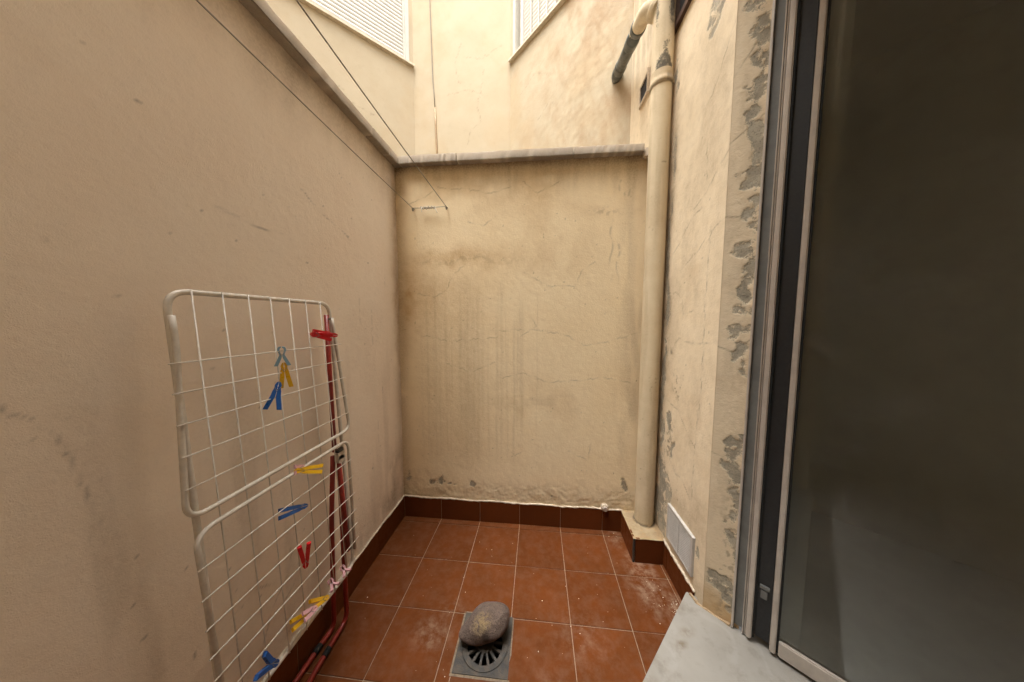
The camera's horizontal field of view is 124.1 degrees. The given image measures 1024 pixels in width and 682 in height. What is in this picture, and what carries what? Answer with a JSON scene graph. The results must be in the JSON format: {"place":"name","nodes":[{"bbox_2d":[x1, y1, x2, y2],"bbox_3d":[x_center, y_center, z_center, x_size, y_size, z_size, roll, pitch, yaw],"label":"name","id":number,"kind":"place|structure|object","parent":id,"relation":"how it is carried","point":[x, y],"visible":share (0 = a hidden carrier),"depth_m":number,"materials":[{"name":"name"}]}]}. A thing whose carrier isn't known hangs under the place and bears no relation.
{"place":"outdoors","nodes":[
{"label":"outdoors","id":0,"kind":"place"},
{"bbox_2d":[292,516,681,681],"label":"patio floor","id":1,"kind":"structure","parent":0,"point":[415,587],"depth_m":1.56,"materials":[{"name":"tile"}]},
{"bbox_2d":[0,0,404,681],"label":"parapet wall","id":2,"kind":"structure","parent":1,"relation":"on","point":[154,154],"depth_m":0.82,"materials":[{"name":"paint"}]},
{"bbox_2d":[162,289,358,681],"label":"drying rack","id":3,"kind":"object","parent":1,"relation":"on","point":[190,503],"visible":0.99,"depth_m":0.99,"materials":[{"name":"white metal"}]},
{"bbox_2d":[253,651,279,681],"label":"clothes peg","id":4,"kind":"object","parent":3,"relation":"attached to","point":[269,658],"visible":1,"depth_m":0.95,"materials":[{"name":"plastic"}]},
{"bbox_2d":[262,381,281,409],"bbox_3d":[-0.901,0.209,1.020,0.058,0.107,0.045,-3,5,-38],"label":"clothes peg","id":5,"kind":"object","parent":3,"relation":"attached to","point":[272,397],"visible":1,"depth_m":1.02,"materials":[{"name":"plastic"}]},
{"bbox_2d":[274,346,290,365],"bbox_3d":[-0.898,0.059,1.060,0.052,0.077,0.022,-3,6,-40],"label":"clothes peg","id":6,"kind":"object","parent":3,"relation":"attached to","point":[280,357],"visible":1,"depth_m":1.05,"materials":[{"name":"plastic"}]},
{"bbox_2d":[280,362,292,387],"bbox_3d":[-0.892,0.133,1.069,0.046,0.101,0.020,-3,6,-40],"label":"clothes peg","id":7,"kind":"object","parent":3,"relation":"attached to","point":[286,373],"visible":1,"depth_m":1.06,"materials":[{"name":"plastic"}]},
{"bbox_2d":[278,503,307,520],"bbox_3d":[-0.878,0.671,1.088,0.027,0.060,0.112,1,4,15],"label":"clothes peg","id":8,"kind":"object","parent":3,"relation":"attached to","point":[299,507],"visible":1,"depth_m":1.08,"materials":[{"name":"plastic"}]},
{"bbox_2d":[289,613,308,632],"bbox_3d":[-0.856,1.123,1.105,0.036,0.055,0.098,1,4,11],"label":"clothes peg","id":9,"kind":"object","parent":3,"relation":"attached to","point":[298,624],"visible":0.67,"depth_m":1.08,"materials":[{"name":"plastic"}]},
{"bbox_2d":[294,465,304,474],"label":"clothes peg","id":10,"kind":"object","parent":3,"relation":"attached to","point":[296,467],"visible":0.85,"depth_m":1.10,"materials":[{"name":"plastic"}]},
{"bbox_2d":[297,541,310,568],"bbox_3d":[-0.848,0.880,1.110,0.046,0.106,0.021,-3,5,-40],"label":"clothes peg","id":11,"kind":"object","parent":3,"relation":"attached to","point":[304,558],"visible":1,"depth_m":1.11,"materials":[{"name":"plastic"}]},
{"bbox_2d":[294,463,323,473],"bbox_3d":[-0.841,0.538,1.124,0.100,0.047,0.027,-3,5,-34],"label":"clothes peg","id":12,"kind":"object","parent":3,"relation":"attached to","point":[305,470],"visible":1,"depth_m":1.12,"materials":[{"name":"plastic"}]},
{"bbox_2d":[301,605,317,622],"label":"clothes peg","id":13,"kind":"object","parent":3,"relation":"attached to","point":[310,612],"visible":1,"depth_m":1.11,"materials":[{"name":"plastic"}]},
{"bbox_2d":[308,595,328,610],"bbox_3d":[-0.843,1.128,1.177,0.033,0.071,0.096,1,4,10],"label":"clothes peg","id":14,"kind":"object","parent":3,"relation":"attached to","point":[317,599],"visible":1,"depth_m":1.18,"materials":[{"name":"plastic"}]},
{"bbox_2d":[310,332,332,340],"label":"clothes peg","id":15,"kind":"object","parent":3,"relation":"attached to","point":[318,334],"visible":1,"depth_m":1.23,"materials":[{"name":"plastic"}]},
{"bbox_2d":[312,329,337,337],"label":"clothes peg","id":16,"kind":"object","parent":3,"relation":"attached to","point":[316,331],"visible":0.64,"depth_m":1.24,"materials":[{"name":"plastic"}]},
{"bbox_2d":[327,578,339,592],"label":"clothes peg","id":17,"kind":"object","parent":3,"relation":"attached to","point":[332,584],"visible":1,"depth_m":1.24,"materials":[{"name":"plastic"}]},
{"bbox_2d":[339,564,351,578],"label":"clothes peg","id":18,"kind":"object","parent":3,"relation":"attached to","point":[344,570],"visible":1,"depth_m":1.32,"materials":[{"name":"plastic"}]},
{"bbox_2d":[449,611,513,681],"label":"floor drain","id":19,"kind":"object","parent":1,"relation":"in","point":[488,661],"visible":0.62,"depth_m":1.30,"materials":[{"name":"metal"}]},
{"bbox_2d":[459,601,509,645],"bbox_3d":[-0.133,1.438,1.384,0.257,0.138,0.175,-3,5,-36],"label":"stone","id":20,"kind":"object","parent":19,"relation":"on","point":[486,623],"visible":1,"depth_m":1.34,"materials":[{"name":"grey stone"}]},
{"bbox_2d":[395,143,647,531],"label":"parapet wall","id":21,"kind":"structure","parent":1,"relation":"on","point":[520,283],"depth_m":2.06,"materials":[{"name":"paint"}]},
{"bbox_2d":[196,0,447,212],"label":"clothes line","id":22,"kind":"object","parent":21,"relation":"attached to","point":[248,50],"visible":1,"depth_m":1.02,"materials":[{"name":"metal"}]},
{"bbox_2d":[601,503,608,511],"bbox_3d":[0.711,1.279,2.085,0.061,0.061,0.059,1,4,5],"label":"pipe stub","id":23,"kind":"object","parent":21,"relation":"on","point":[604,507],"visible":1,"depth_m":2.07,"materials":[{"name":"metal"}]},
{"bbox_2d":[621,510,663,563],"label":"pipe plinth","id":24,"kind":"structure","parent":1,"relation":"on","point":[644,544],"depth_m":1.83,"materials":[{"name":"ceramic"}]},
{"bbox_2d":[643,592,815,681],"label":"door step","id":25,"kind":"object","parent":1,"relation":"on","point":[699,644],"depth_m":1.19,"materials":[{"name":"grey stone"}]},
{"label":"ground","id":26,"kind":"structure","parent":0,"visible":0},
{"bbox_2d":[265,0,1023,681],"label":"apartment building","id":27,"kind":"structure","parent":26,"relation":"on","point":[839,480],"depth_m":1.58,"materials":[{"name":"paint"}]},
{"bbox_2d":[299,0,413,67],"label":"window","id":28,"kind":"structure","parent":27,"relation":"in","point":[383,23],"depth_m":3.66,"materials":[{"name":"plastic"}]},
{"bbox_2d":[429,0,437,153],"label":"hanging cable","id":29,"kind":"object","parent":27,"relation":"hanging from","point":[433,92],"visible":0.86,"depth_m":3.97,"materials":[{"name":"beige"}]},
{"bbox_2d":[508,0,565,63],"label":"window","id":30,"kind":"structure","parent":27,"relation":"in","point":[529,16],"depth_m":3.57,"materials":[{"name":"plastic"}]},
{"bbox_2d":[611,34,639,83],"bbox_3d":[0.978,-2.446,2.373,0.135,0.368,0.821,1,4,12],"label":"waste pipe","id":31,"kind":"object","parent":27,"relation":"attached to","point":[630,46],"visible":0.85,"depth_m":2.28,"materials":[{"name":"grey plastic"}]},
{"bbox_2d":[638,67,650,109],"bbox_3d":[1.102,-2.062,2.224,0.060,0.194,0.220,1,4,5],"label":"vent grille","id":32,"kind":"object","parent":27,"relation":"attached to","point":[644,89],"visible":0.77,"depth_m":2.22,"materials":[{"name":"metal"}]},
{"bbox_2d":[629,0,675,526],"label":"downpipe","id":33,"kind":"object","parent":27,"relation":"attached to","point":[659,15],"visible":1,"depth_m":1.80,"materials":[{"name":"beige plastic"}]},
{"bbox_2d":[666,503,695,576],"bbox_3d":[0.997,1.167,1.615,0.018,0.226,0.286,1,4,5],"label":"vent grille","id":34,"kind":"object","parent":27,"relation":"attached to","point":[680,537],"visible":1,"depth_m":1.59,"materials":[{"name":"white plastic"}]},
{"bbox_2d":[674,0,691,36],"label":"window","id":35,"kind":"structure","parent":27,"relation":"in","point":[682,6],"depth_m":1.67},
{"bbox_2d":[745,0,851,681],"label":"door frame","id":36,"kind":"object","parent":27,"relation":"in","point":[804,14],"depth_m":1.11,"materials":[{"name":"metal"}]}
]}

